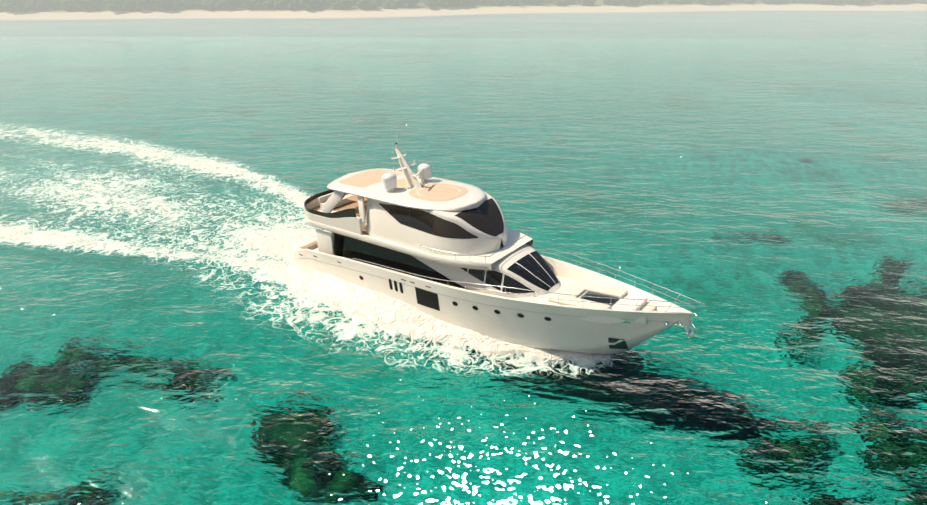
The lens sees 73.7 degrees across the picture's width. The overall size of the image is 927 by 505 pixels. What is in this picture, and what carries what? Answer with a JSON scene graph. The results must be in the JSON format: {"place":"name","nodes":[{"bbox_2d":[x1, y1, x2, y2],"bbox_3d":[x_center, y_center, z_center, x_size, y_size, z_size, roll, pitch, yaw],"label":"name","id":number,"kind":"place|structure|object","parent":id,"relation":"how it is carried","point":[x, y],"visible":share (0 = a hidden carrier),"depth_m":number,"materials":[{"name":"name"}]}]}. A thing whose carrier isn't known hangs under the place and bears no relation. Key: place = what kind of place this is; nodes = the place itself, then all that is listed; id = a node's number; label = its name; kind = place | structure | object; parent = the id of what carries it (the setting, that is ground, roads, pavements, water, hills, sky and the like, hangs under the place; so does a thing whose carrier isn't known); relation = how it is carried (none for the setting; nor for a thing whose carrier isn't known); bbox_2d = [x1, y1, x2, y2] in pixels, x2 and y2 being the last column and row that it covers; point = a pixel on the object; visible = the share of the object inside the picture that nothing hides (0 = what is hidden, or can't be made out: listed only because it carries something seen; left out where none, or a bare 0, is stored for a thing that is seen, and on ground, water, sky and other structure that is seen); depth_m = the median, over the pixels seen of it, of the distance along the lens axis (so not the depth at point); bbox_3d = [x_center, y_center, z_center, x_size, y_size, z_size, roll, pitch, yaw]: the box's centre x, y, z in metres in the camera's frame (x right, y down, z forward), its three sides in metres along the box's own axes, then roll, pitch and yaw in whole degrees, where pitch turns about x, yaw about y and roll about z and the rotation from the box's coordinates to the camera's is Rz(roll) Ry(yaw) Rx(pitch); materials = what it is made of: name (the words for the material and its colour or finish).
{"place":"outdoors","nodes":[
{"label":"outdoors","id":0,"kind":"place"},
{"bbox_2d":[0,10,926,504],"bbox_3d":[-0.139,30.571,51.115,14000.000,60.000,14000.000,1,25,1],"label":"sea water","id":1,"kind":"structure","parent":0,"point":[754,182],"depth_m":44.29,"materials":[{"name":"teal liquid"}]},
{"bbox_2d":[0,120,614,379],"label":"wake foam","id":2,"kind":"object","parent":1,"relation":"on","point":[369,308],"visible":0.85,"depth_m":47.21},
{"bbox_2d":[294,131,705,354],"bbox_3d":[-0.202,-0.748,36.538,28.700,11.814,6.504,15,29,35],"label":"motor yacht","id":3,"kind":"object","parent":1,"relation":"on","point":[459,254],"visible":1,"depth_m":34.34,"materials":[{"name":"paint"}]},
{"bbox_2d":[0,0,926,18],"bbox_3d":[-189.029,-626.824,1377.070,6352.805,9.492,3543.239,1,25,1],"label":"beach","id":4,"kind":"structure","parent":0,"point":[418,9],"depth_m":265.04,"materials":[{"name":"beige sand"}]},
{"bbox_2d":[0,0,926,12],"bbox_3d":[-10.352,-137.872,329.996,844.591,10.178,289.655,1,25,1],"label":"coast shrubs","id":5,"kind":"object","parent":4,"relation":"on","point":[12,6],"visible":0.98,"depth_m":258.15,"materials":[{"name":"green plant"}]}
]}

